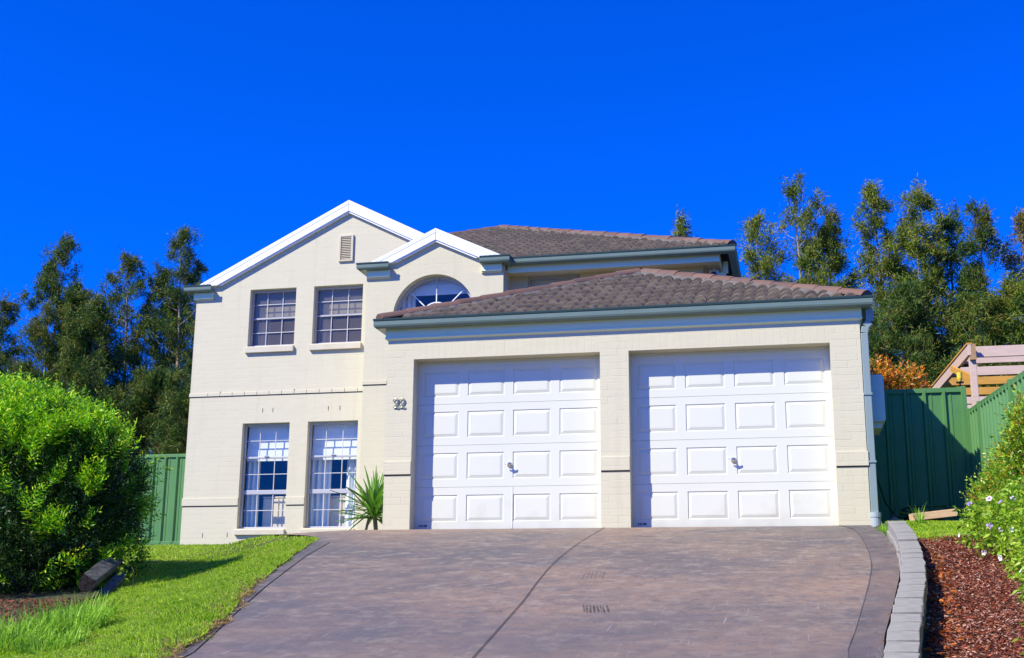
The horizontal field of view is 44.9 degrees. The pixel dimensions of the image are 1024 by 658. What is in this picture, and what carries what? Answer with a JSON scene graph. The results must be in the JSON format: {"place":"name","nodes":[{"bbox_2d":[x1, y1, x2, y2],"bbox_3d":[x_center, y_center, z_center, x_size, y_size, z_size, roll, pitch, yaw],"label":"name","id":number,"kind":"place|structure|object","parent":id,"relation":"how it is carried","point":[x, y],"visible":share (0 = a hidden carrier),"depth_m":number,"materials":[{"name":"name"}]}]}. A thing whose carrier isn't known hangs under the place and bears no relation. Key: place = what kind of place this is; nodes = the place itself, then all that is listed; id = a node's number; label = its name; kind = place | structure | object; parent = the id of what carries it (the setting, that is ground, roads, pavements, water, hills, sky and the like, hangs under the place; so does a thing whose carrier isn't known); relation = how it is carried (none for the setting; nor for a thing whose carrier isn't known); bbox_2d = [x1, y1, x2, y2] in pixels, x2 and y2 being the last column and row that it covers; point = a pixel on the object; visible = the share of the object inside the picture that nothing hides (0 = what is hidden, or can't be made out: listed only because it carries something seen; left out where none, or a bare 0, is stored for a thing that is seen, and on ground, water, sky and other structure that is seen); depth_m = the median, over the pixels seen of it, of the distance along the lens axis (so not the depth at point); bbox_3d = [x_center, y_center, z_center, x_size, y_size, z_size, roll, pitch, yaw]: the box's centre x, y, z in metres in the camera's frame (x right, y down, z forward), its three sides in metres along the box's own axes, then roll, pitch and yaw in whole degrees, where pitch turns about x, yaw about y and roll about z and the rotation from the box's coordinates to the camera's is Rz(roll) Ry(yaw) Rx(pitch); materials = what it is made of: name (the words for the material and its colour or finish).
{"place":"outdoors","nodes":[
{"label":"outdoors","id":0,"kind":"place"},
{"bbox_2d":[0,536,318,657],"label":"lawn grass","id":1,"kind":"structure","parent":0,"point":[158,586],"depth_m":9.50,"materials":[{"name":"green plant"}]},
{"bbox_2d":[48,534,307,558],"bbox_3d":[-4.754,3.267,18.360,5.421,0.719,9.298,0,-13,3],"label":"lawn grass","id":2,"kind":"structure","parent":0,"point":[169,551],"depth_m":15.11,"materials":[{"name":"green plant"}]},
{"bbox_2d":[0,522,961,657],"bbox_3d":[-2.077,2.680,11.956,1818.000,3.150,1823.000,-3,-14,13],"label":"ground","id":3,"kind":"structure","parent":0,"point":[53,595],"depth_m":10.94,"materials":[{"name":"soil"}]},
{"bbox_2d":[0,286,25,374],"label":"she oak tree","id":4,"kind":"object","parent":3,"relation":"on","point":[6,308],"visible":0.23,"depth_m":43.47,"materials":[{"name":"green plant"}]},
{"bbox_2d":[0,611,49,634],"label":"grass tuft","id":5,"kind":"object","parent":3,"relation":"on","point":[10,622],"visible":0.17,"depth_m":8.91,"materials":[{"name":"green plant"}]},
{"bbox_2d":[0,607,73,650],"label":"grass tuft","id":6,"kind":"object","parent":3,"relation":"on","point":[6,636],"visible":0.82,"depth_m":8.44,"materials":[{"name":"green plant"}]},
{"bbox_2d":[0,228,93,394],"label":"she oak tree","id":7,"kind":"object","parent":3,"relation":"on","point":[48,276],"visible":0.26,"depth_m":42.26,"materials":[{"name":"green plant"}]},
{"bbox_2d":[7,622,94,654],"bbox_3d":[-3.065,2.078,8.359,0.528,0.224,0.701,-3,-14,13],"label":"grass tuft","id":8,"kind":"object","parent":3,"relation":"on","point":[65,639],"visible":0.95,"depth_m":8.24,"materials":[{"name":"green plant"}]},
{"bbox_2d":[0,284,120,404],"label":"she oak tree","id":9,"kind":"object","parent":3,"relation":"on","point":[69,310],"visible":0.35,"depth_m":40.85,"materials":[{"name":"green plant"}]},
{"bbox_2d":[0,597,123,625],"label":"bark mulch","id":10,"kind":"object","parent":3,"relation":"on","point":[26,600],"visible":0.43,"depth_m":10.30,"materials":[{"name":"brown wood"}]},
{"bbox_2d":[14,591,124,634],"bbox_3d":[-3.154,2.072,9.015,0.910,0.367,1.004,-3,-14,13],"label":"grass tuft","id":11,"kind":"object","parent":3,"relation":"on","point":[100,619],"visible":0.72,"depth_m":8.89,"materials":[{"name":"green plant"}]},
{"bbox_2d":[36,588,126,619],"bbox_3d":[-3.279,2.127,9.535,0.708,0.315,0.793,-8,-16,32],"label":"grass tuft","id":12,"kind":"object","parent":3,"relation":"on","point":[104,601],"visible":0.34,"depth_m":9.58,"materials":[{"name":"green plant"}]},
{"bbox_2d":[0,366,172,596],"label":"dense bush","id":13,"kind":"object","parent":3,"relation":"on","point":[81,446],"visible":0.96,"depth_m":11.80,"materials":[{"name":"green plant"}]},
{"bbox_2d":[1,454,185,544],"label":"steel fence","id":14,"kind":"object","parent":3,"relation":"on","point":[166,529],"visible":0.1,"depth_m":23.42,"materials":[{"name":"green metal"}]},
{"bbox_2d":[79,556,121,591],"bbox_3d":[-3.715,2.204,11.208,0.158,0.368,0.952,2,-13,-5],"label":"timber sleeper","id":15,"kind":"object","parent":3,"relation":"on","point":[94,576],"visible":0.98,"depth_m":10.99,"materials":[{"name":"grey"}]},
{"bbox_2d":[52,291,151,453],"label":"she oak tree","id":16,"kind":"object","parent":3,"relation":"on","point":[93,310],"visible":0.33,"depth_m":40.22,"materials":[{"name":"green plant"}]},
{"bbox_2d":[97,571,126,597],"bbox_3d":[-3.596,2.320,11.162,0.100,0.300,0.712,2,-13,-5],"label":"timber sleeper","id":17,"kind":"object","parent":3,"relation":"on","point":[115,581],"visible":0.71,"depth_m":11.14,"materials":[{"name":"grey"}]},
{"bbox_2d":[51,246,183,454],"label":"she oak tree","id":18,"kind":"object","parent":3,"relation":"on","point":[128,265],"visible":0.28,"depth_m":42.11,"materials":[{"name":"green plant"}]},
{"bbox_2d":[117,546,137,587],"bbox_3d":[-3.496,2.179,11.264,0.152,0.411,0.205,8,-15,-29],"label":"shrub","id":19,"kind":"object","parent":3,"relation":"on","point":[126,563],"visible":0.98,"depth_m":11.25,"materials":[{"name":"green plant"}]},
{"bbox_2d":[92,358,191,454],"bbox_3d":[-10.994,4.068,38.263,5.154,6.499,5.084,-3,-14,13],"label":"she oak tree","id":20,"kind":"object","parent":3,"relation":"on","point":[146,390],"visible":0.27,"depth_m":37.94,"materials":[{"name":"green plant"}]},
{"bbox_2d":[123,263,193,427],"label":"she oak tree","id":21,"kind":"object","parent":3,"relation":"on","point":[160,282],"visible":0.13,"depth_m":42.56,"materials":[{"name":"green plant"}]},
{"bbox_2d":[121,224,209,416],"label":"she oak tree","id":22,"kind":"object","parent":3,"relation":"on","point":[178,296],"visible":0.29,"depth_m":41.72,"materials":[{"name":"green plant"}]},
{"bbox_2d":[146,374,190,454],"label":"she oak tree","id":23,"kind":"object","parent":3,"relation":"on","point":[171,425],"visible":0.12,"depth_m":35.87,"materials":[{"name":"green plant"}]},
{"bbox_2d":[155,574,267,657],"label":"dry edge grass","id":24,"kind":"structure","parent":3,"relation":"on","point":[219,621],"depth_m":7.89,"materials":[{"name":"plant"}]},
{"bbox_2d":[180,200,885,544],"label":"brick house","id":25,"kind":"structure","parent":3,"relation":"on","point":[626,380],"depth_m":15.79,"materials":[{"name":"beige"}]},
{"bbox_2d":[243,427,260,526],"bbox_3d":[-4.741,2.676,22.728,0.273,2.180,0.083,-3,-14,13],"label":"curtain","id":26,"kind":"object","parent":25,"relation":"hanging from","point":[250,501],"visible":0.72,"depth_m":22.64,"materials":[{"name":"fabric"}]},
{"bbox_2d":[253,294,269,345],"bbox_3d":[-4.712,-0.086,23.387,0.323,1.200,0.083,-3,-14,13],"label":"curtain","id":27,"kind":"object","parent":25,"relation":"hanging from","point":[260,327],"visible":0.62,"depth_m":23.34,"materials":[{"name":"fabric"}]},
{"bbox_2d":[233,423,289,534],"bbox_3d":[-4.469,2.695,22.337,0.957,2.013,0.215,-3,-14,13],"label":"window","id":28,"kind":"structure","parent":25,"relation":"in","point":[255,530],"depth_m":22.37,"materials":[{"name":"white wood"}]},
{"bbox_2d":[247,426,289,461],"bbox_3d":[-4.409,1.983,22.704,0.877,0.877,0.048,-3,-14,13],"label":"roman blind","id":29,"kind":"object","parent":25,"relation":"attached to","point":[267,448],"visible":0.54,"depth_m":22.68,"materials":[{"name":"white fabric"}]},
{"bbox_2d":[244,289,295,353],"bbox_3d":[-4.445,-0.147,23.016,0.957,1.218,0.215,-3,-14,13],"label":"window","id":30,"kind":"structure","parent":25,"relation":"in","point":[265,348],"depth_m":23.06,"materials":[{"name":"silver metal"}]},
{"bbox_2d":[262,496,285,526],"bbox_3d":[-4.214,3.469,22.707,0.660,0.773,0.325,-3,-14,13],"label":"table","id":31,"kind":"object","parent":25,"relation":"in","point":[278,518],"visible":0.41,"depth_m":22.60,"materials":[{"name":"beige"}]},
{"bbox_2d":[255,292,295,317],"bbox_3d":[-4.390,-0.486,23.281,0.877,0.547,0.034,-3,-14,13],"label":"roman blind","id":32,"kind":"object","parent":25,"relation":"attached to","point":[276,310],"visible":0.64,"depth_m":23.28,"materials":[{"name":"white fabric"}]},
{"bbox_2d":[308,425,331,526],"bbox_3d":[-3.465,2.618,22.441,0.413,2.180,0.083,-3,-14,13],"label":"curtain","id":33,"kind":"object","parent":25,"relation":"hanging from","point":[316,500],"visible":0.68,"depth_m":22.36,"materials":[{"name":"fabric"}]},
{"bbox_2d":[317,291,331,342],"bbox_3d":[-3.494,-0.141,23.113,0.303,1.200,0.083,-3,-14,13],"label":"curtain","id":34,"kind":"object","parent":25,"relation":"hanging from","point":[323,323],"visible":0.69,"depth_m":23.07,"materials":[{"name":"fabric"}]},
{"bbox_2d":[300,421,357,532],"bbox_3d":[-3.217,2.639,22.054,0.993,2.013,0.215,-3,-14,13],"label":"window","id":35,"kind":"structure","parent":25,"relation":"in","point":[309,491],"depth_m":22.12,"materials":[{"name":"white wood"}]},
{"bbox_2d":[312,424,357,459],"bbox_3d":[-3.156,1.926,22.422,0.913,0.877,0.048,-3,-14,13],"label":"roman blind","id":36,"kind":"object","parent":25,"relation":"attached to","point":[335,435],"visible":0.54,"depth_m":22.40,"materials":[{"name":"white fabric"}]},
{"bbox_2d":[309,285,362,350],"bbox_3d":[-3.192,-0.204,22.734,0.993,1.218,0.215,-3,-14,13],"label":"window","id":37,"kind":"structure","parent":25,"relation":"in","point":[316,346],"depth_m":22.77,"materials":[{"name":"silver metal"}]},
{"bbox_2d":[329,496,345,525],"bbox_3d":[-3.025,3.415,22.439,0.500,0.773,0.325,-3,-14,13],"label":"table","id":38,"kind":"object","parent":25,"relation":"in","point":[334,504],"visible":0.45,"depth_m":22.34,"materials":[{"name":"beige"}]},
{"bbox_2d":[319,288,362,314],"bbox_3d":[-3.138,-0.542,22.999,0.913,0.547,0.034,-3,-14,13],"label":"roman blind","id":39,"kind":"object","parent":25,"relation":"attached to","point":[325,307],"visible":0.62,"depth_m":22.99,"materials":[{"name":"white fabric"}]},
{"bbox_2d":[344,459,356,525],"bbox_3d":[-2.817,2.589,22.294,0.343,2.180,0.083,-3,-14,13],"label":"curtain","id":40,"kind":"object","parent":25,"relation":"hanging from","point":[350,481],"visible":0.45,"depth_m":22.24,"materials":[{"name":"fabric"}]},
{"bbox_2d":[400,296,415,309],"bbox_3d":[-1.909,-0.183,21.914,0.413,1.450,0.083,-3,-14,13],"label":"curtain","id":41,"kind":"object","parent":25,"relation":"hanging from","point":[409,302],"visible":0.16,"depth_m":21.95,"materials":[{"name":"fabric"}]},
{"bbox_2d":[397,276,470,310],"bbox_3d":[-1.316,-0.331,21.600,1.474,1.198,0.050,-3,-14,13],"label":"arched window","id":42,"kind":"structure","parent":25,"relation":"in","point":[437,278],"depth_m":21.71,"materials":[{"name":"silver metal"}]},
{"bbox_2d":[407,280,467,296],"bbox_3d":[-1.284,-0.779,21.834,1.600,0.377,0.020,-3,-14,13],"label":"roman blind","id":43,"kind":"object","parent":25,"relation":"attached to","point":[445,287],"visible":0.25,"depth_m":21.82,"materials":[{"name":"white fabric"}]},
{"bbox_2d":[415,356,600,528],"bbox_3d":[-0.049,1.453,15.680,2.483,2.194,0.116,-3,-14,13],"label":"garage door","id":44,"kind":"structure","parent":25,"relation":"in","point":[507,443],"depth_m":15.70,"materials":[{"name":"white metal"}]},
{"bbox_2d":[531,278,574,286],"bbox_3d":[0.761,-0.372,21.719,0.990,1.167,0.076,-3,-14,13],"label":"roman blind","id":45,"kind":"object","parent":25,"relation":"attached to","point":[539,282],"visible":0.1,"depth_m":21.90,"materials":[{"name":"white fabric"}]},
{"bbox_2d":[528,275,579,286],"bbox_3d":[0.745,-0.396,21.646,0.930,1.083,0.060,-3,-14,13],"label":"window","id":46,"kind":"structure","parent":25,"relation":"in","point":[565,276],"depth_m":21.75,"materials":[{"name":"beige metal"}]},
{"bbox_2d":[631,347,838,526],"bbox_3d":[2.662,1.330,15.069,2.483,2.194,0.116,-3,-14,13],"label":"garage door","id":47,"kind":"structure","parent":25,"relation":"in","point":[734,438],"depth_m":15.08,"materials":[{"name":"white metal"}]},
{"bbox_2d":[671,204,698,237],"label":"she oak tree","id":48,"kind":"object","parent":3,"relation":"on","point":[681,228],"visible":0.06,"depth_m":38.40,"materials":[{"name":"green plant"}]},
{"bbox_2d":[734,209,793,281],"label":"she oak tree","id":49,"kind":"object","parent":3,"relation":"on","point":[753,233],"visible":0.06,"depth_m":37.56,"materials":[{"name":"green plant"}]},
{"bbox_2d":[741,169,874,288],"bbox_3d":[8.359,1.373,36.741,5.700,12.361,5.808,-3,-14,13],"label":"she oak tree","id":50,"kind":"object","parent":3,"relation":"on","point":[792,191],"visible":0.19,"depth_m":37.33,"materials":[{"name":"green plant"}]},
{"bbox_2d":[796,202,864,288],"bbox_3d":[9.835,1.498,37.161,3.771,11.244,3.917,-3,-14,13],"label":"she oak tree","id":51,"kind":"object","parent":3,"relation":"on","point":[832,215],"visible":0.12,"depth_m":38.27,"materials":[{"name":"green plant"}]},
{"bbox_2d":[847,178,916,355],"bbox_3d":[10.702,1.080,36.273,3.721,11.682,3.181,6,-15,-22],"label":"she oak tree","id":52,"kind":"object","parent":3,"relation":"on","point":[876,203],"visible":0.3,"depth_m":36.93,"materials":[{"name":"green plant"}]},
{"bbox_2d":[861,353,931,389],"bbox_3d":[5.426,1.568,17.829,1.430,2.480,1.216,-3,-14,13],"label":"orange leaved shrub","id":53,"kind":"object","parent":3,"relation":"on","point":[907,377],"visible":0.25,"depth_m":17.82,"materials":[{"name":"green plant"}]},
{"bbox_2d":[908,504,929,523],"bbox_3d":[4.431,1.971,13.300,0.349,0.259,0.604,-18,-22,52],"label":"grass tuft","id":54,"kind":"object","parent":3,"relation":"on","point":[918,516],"visible":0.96,"depth_m":13.31,"materials":[{"name":"green plant"}]},
{"bbox_2d":[866,386,972,521],"bbox_3d":[5.276,1.697,16.251,1.396,1.872,0.072,-3,-14,13],"label":"steel fence","id":55,"kind":"object","parent":3,"relation":"on","point":[922,452],"visible":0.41,"depth_m":16.25,"materials":[{"name":"green metal"}]},
{"bbox_2d":[868,274,976,387],"bbox_3d":[11.293,2.477,34.433,5.252,8.156,5.242,5,-14,-19],"label":"she oak tree","id":56,"kind":"object","parent":3,"relation":"on","point":[906,303],"visible":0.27,"depth_m":34.24,"materials":[{"name":"green plant"}]},
{"bbox_2d":[876,471,968,520],"bbox_3d":[5.227,2.066,15.282,1.283,0.696,0.746,-8,-16,30],"label":"garden hose","id":57,"kind":"object","parent":3,"relation":"on","point":[905,515],"visible":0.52,"depth_m":15.41,"materials":[{"name":"green rubber"}]},
{"bbox_2d":[878,173,976,387],"bbox_3d":[12.342,1.098,36.245,3.368,11.665,4.244,-9,-17,35],"label":"she oak tree","id":58,"kind":"object","parent":3,"relation":"on","point":[917,200],"visible":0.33,"depth_m":36.22,"materials":[{"name":"green plant"}]},
{"bbox_2d":[909,509,956,520],"bbox_3d":[4.883,2.161,14.394,0.519,0.144,0.140,0,-13,2],"label":"timber offcut","id":59,"kind":"object","parent":3,"relation":"on","point":[948,513],"visible":0.89,"depth_m":14.33,"materials":[{"name":"beige wood"}]},
{"bbox_2d":[884,520,1004,540],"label":"verge grass","id":60,"kind":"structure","parent":3,"relation":"on","point":[924,530],"depth_m":12.81,"materials":[{"name":"green plant"}]},
{"bbox_2d":[887,284,1023,404],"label":"she oak tree","id":61,"kind":"object","parent":3,"relation":"on","point":[970,324],"visible":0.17,"depth_m":33.73,"materials":[{"name":"green plant"}]},
{"bbox_2d":[929,198,992,395],"bbox_3d":[13.258,1.418,36.102,3.539,10.978,3.196,7,-15,-25],"label":"she oak tree","id":62,"kind":"object","parent":3,"relation":"on","point":[951,230],"visible":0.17,"depth_m":36.71,"materials":[{"name":"green plant"}]},
{"bbox_2d":[917,534,1023,657],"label":"mulch ground","id":63,"kind":"structure","parent":3,"relation":"on","point":[959,622],"depth_m":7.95,"materials":[{"name":"brown wood"}]},
{"bbox_2d":[923,551,968,657],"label":"dry leaves","id":64,"kind":"object","parent":63,"relation":"on","point":[944,620],"visible":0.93,"depth_m":7.99,"materials":[{"name":"brown plant"}]},
{"bbox_2d":[951,474,1023,654],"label":"flowering shrub","id":65,"kind":"object","parent":63,"relation":"on","point":[1010,510],"visible":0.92,"depth_m":10.29,"materials":[{"name":"green plant"}]},
{"bbox_2d":[929,343,1023,407],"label":"pergola","id":66,"kind":"object","parent":3,"relation":"on","point":[971,355],"visible":0.48,"depth_m":17.60,"materials":[{"name":"brown wood"}]},
{"bbox_2d":[944,263,1023,404],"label":"she oak tree","id":67,"kind":"object","parent":3,"relation":"on","point":[1011,287],"visible":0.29,"depth_m":33.65,"materials":[{"name":"green plant"}]},
{"bbox_2d":[952,197,1020,386],"bbox_3d":[13.450,1.323,34.944,3.042,10.653,2.820,-3,-14,13],"label":"she oak tree","id":68,"kind":"object","parent":3,"relation":"on","point":[975,276],"visible":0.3,"depth_m":35.68,"materials":[{"name":"green plant"}]},
{"bbox_2d":[957,384,1023,537],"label":"shrub","id":69,"kind":"object","parent":3,"relation":"on","point":[1010,455],"visible":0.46,"depth_m":11.61,"materials":[{"name":"green plant"}]},
{"bbox_2d":[966,371,1023,508],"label":"steel fence","id":70,"kind":"object","parent":3,"relation":"on","point":[983,421],"visible":0.45,"depth_m":14.57,"materials":[{"name":"green metal"}]},
{"bbox_2d":[988,207,1023,320],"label":"she oak tree","id":71,"kind":"object","parent":3,"relation":"on","point":[1016,260],"visible":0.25,"depth_m":36.13,"materials":[{"name":"green plant"}]},
{"bbox_3d":[3.338,1.904,10.492,0.164,0.100,0.269,-3,-5,15],"label":"retaining block","id":72,"kind":"object","parent":3,"relation":"on","visible":0},
{"bbox_2d":[897,536,917,547],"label":"retaining block","id":73,"kind":"structure","parent":72,"relation":"on","point":[906,538],"depth_m":10.52,"materials":[{"name":"concrete"}]},
{"bbox_3d":[3.035,1.863,9.425,0.164,0.100,0.269,-4,-5,17],"label":"retaining block","id":74,"kind":"object","parent":3,"relation":"on","visible":0},
{"bbox_2d":[901,553,923,558],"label":"retaining block","id":75,"kind":"structure","parent":74,"relation":"on","point":[911,555],"depth_m":9.53,"materials":[{"name":"concrete"}]},
{"bbox_3d":[2.876,1.834,8.895,0.164,0.100,0.269,-4,-5,18],"label":"retaining block","id":76,"kind":"object","parent":3,"relation":"on","visible":0},
{"bbox_2d":[901,562,926,576],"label":"retaining block","id":77,"kind":"structure","parent":76,"relation":"on","point":[913,564],"depth_m":9.02,"materials":[{"name":"concrete"}]},
{"bbox_3d":[2.790,1.825,8.631,0.164,0.100,0.269,-4,-5,20],"label":"retaining block","id":78,"kind":"object","parent":3,"relation":"on","visible":0},
{"bbox_2d":[901,567,925,573],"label":"retaining block","id":79,"kind":"structure","parent":78,"relation":"on","point":[913,569],"depth_m":8.71,"materials":[{"name":"concrete"}]},
{"bbox_3d":[2.704,1.804,8.369,0.164,0.100,0.269,-4,-5,17],"label":"retaining block","id":80,"kind":"object","parent":3,"relation":"on","visible":0},
{"bbox_2d":[901,573,925,578],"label":"retaining block","id":81,"kind":"structure","parent":80,"relation":"on","point":[915,575],"depth_m":8.47,"materials":[{"name":"concrete"}]},
{"bbox_3d":[2.617,1.794,8.105,0.164,0.100,0.269,-4,-5,16],"label":"retaining block","id":82,"kind":"object","parent":3,"relation":"on","visible":0},
{"bbox_2d":[899,578,927,593],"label":"retaining block","id":83,"kind":"structure","parent":82,"relation":"on","point":[913,581],"depth_m":8.21,"materials":[{"name":"concrete"}]},
{"bbox_3d":[2.524,1.784,7.842,0.164,0.100,0.269,-4,-5,18],"label":"retaining block","id":84,"kind":"object","parent":3,"relation":"on","visible":0},
{"bbox_2d":[897,584,926,602],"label":"retaining block","id":85,"kind":"structure","parent":84,"relation":"on","point":[905,587],"depth_m":7.94,"materials":[{"name":"concrete"}]},
{"bbox_3d":[2.431,1.767,7.582,0.164,0.100,0.269,-4,-5,19],"label":"retaining block","id":86,"kind":"object","parent":3,"relation":"on","visible":0},
{"bbox_2d":[896,591,925,611],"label":"retaining block","id":87,"kind":"structure","parent":86,"relation":"on","point":[910,594],"depth_m":7.66,"materials":[{"name":"concrete"}]},
{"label":"retaining block","id":88,"kind":"object","parent":3,"relation":"on","visible":0},
{"bbox_2d":[895,598,924,620],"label":"retaining block","id":89,"kind":"structure","parent":88,"relation":"on","point":[908,601],"depth_m":7.42,"materials":[{"name":"concrete"}]},
{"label":"retaining block","id":90,"kind":"object","parent":3,"relation":"on","visible":0},
{"bbox_2d":[892,604,923,628],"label":"retaining block","id":91,"kind":"structure","parent":90,"relation":"on","point":[907,609],"depth_m":7.12,"materials":[{"name":"concrete"}]},
{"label":"retaining block","id":92,"kind":"object","parent":3,"relation":"on","visible":0},
{"bbox_2d":[891,614,922,633],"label":"retaining block","id":93,"kind":"structure","parent":92,"relation":"on","point":[906,617],"depth_m":6.90,"materials":[{"name":"concrete"}]},
{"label":"retaining block","id":94,"kind":"object","parent":3,"relation":"on","visible":0},
{"bbox_2d":[887,622,922,645],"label":"retaining block","id":95,"kind":"structure","parent":94,"relation":"on","point":[905,626],"depth_m":6.64,"materials":[{"name":"concrete"}]},
{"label":"retaining block","id":96,"kind":"object","parent":3,"relation":"on","visible":0},
{"bbox_2d":[886,631,920,643],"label":"retaining block","id":97,"kind":"structure","parent":96,"relation":"on","point":[905,636],"depth_m":6.36,"materials":[{"name":"concrete"}]},
{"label":"retaining block","id":98,"kind":"object","parent":3,"relation":"on","visible":0},
{"bbox_2d":[884,641,920,654],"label":"retaining block","id":99,"kind":"structure","parent":98,"relation":"on","point":[903,647],"depth_m":6.11,"materials":[{"name":"concrete"}]},
{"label":"retaining block","id":100,"kind":"object","parent":3,"relation":"on","visible":0},
{"bbox_2d":[883,652,920,657],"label":"retaining block","id":101,"kind":"structure","parent":100,"relation":"on","point":[899,655],"depth_m":5.93,"materials":[{"name":"concrete"}]},
{"bbox_2d":[0,0,1023,449],"label":"sky","id":102,"kind":"structure","parent":0,"point":[126,124],"materials":[{"name":"blue"}]},
{"bbox_2d":[183,526,899,657],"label":"driveway","id":103,"kind":"structure","parent":0,"point":[742,592],"depth_m":8.75,"materials":[{"name":"concrete"}]},
{"bbox_2d":[173,542,329,657],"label":"driveway border","id":104,"kind":"object","parent":103,"relation":"on","point":[313,546],"visible":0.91,"depth_m":10.32,"materials":[{"name":"concrete"}]},
{"bbox_2d":[330,465,383,529],"bbox_3d":[-1.835,2.339,16.733,0.988,1.002,1.062,-10,-17,37],"label":"yucca plant","id":105,"kind":"object","parent":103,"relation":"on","point":[371,497],"visible":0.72,"depth_m":16.65,"materials":[{"name":"green plant"}]},
{"bbox_2d":[472,527,603,657],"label":"driveway control joint","id":106,"kind":"object","parent":103,"relation":"on","point":[523,600],"visible":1,"depth_m":8.38,"materials":[{"name":"black concrete"}]},
{"bbox_2d":[834,525,899,657],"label":"driveway border","id":107,"kind":"object","parent":103,"relation":"on","point":[874,616],"visible":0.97,"depth_m":8.30,"materials":[{"name":"concrete"}]},
{"bbox_2d":[841,525,871,657],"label":"driveway border joint","id":108,"kind":"object","parent":107,"relation":"on","point":[863,599],"visible":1,"depth_m":8.08,"materials":[{"name":"grey concrete"}]},
{"bbox_2d":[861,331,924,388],"bbox_3d":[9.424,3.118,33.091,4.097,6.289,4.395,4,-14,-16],"label":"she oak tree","id":109,"kind":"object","parent":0,"point":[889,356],"visible":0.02,"depth_m":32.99,"materials":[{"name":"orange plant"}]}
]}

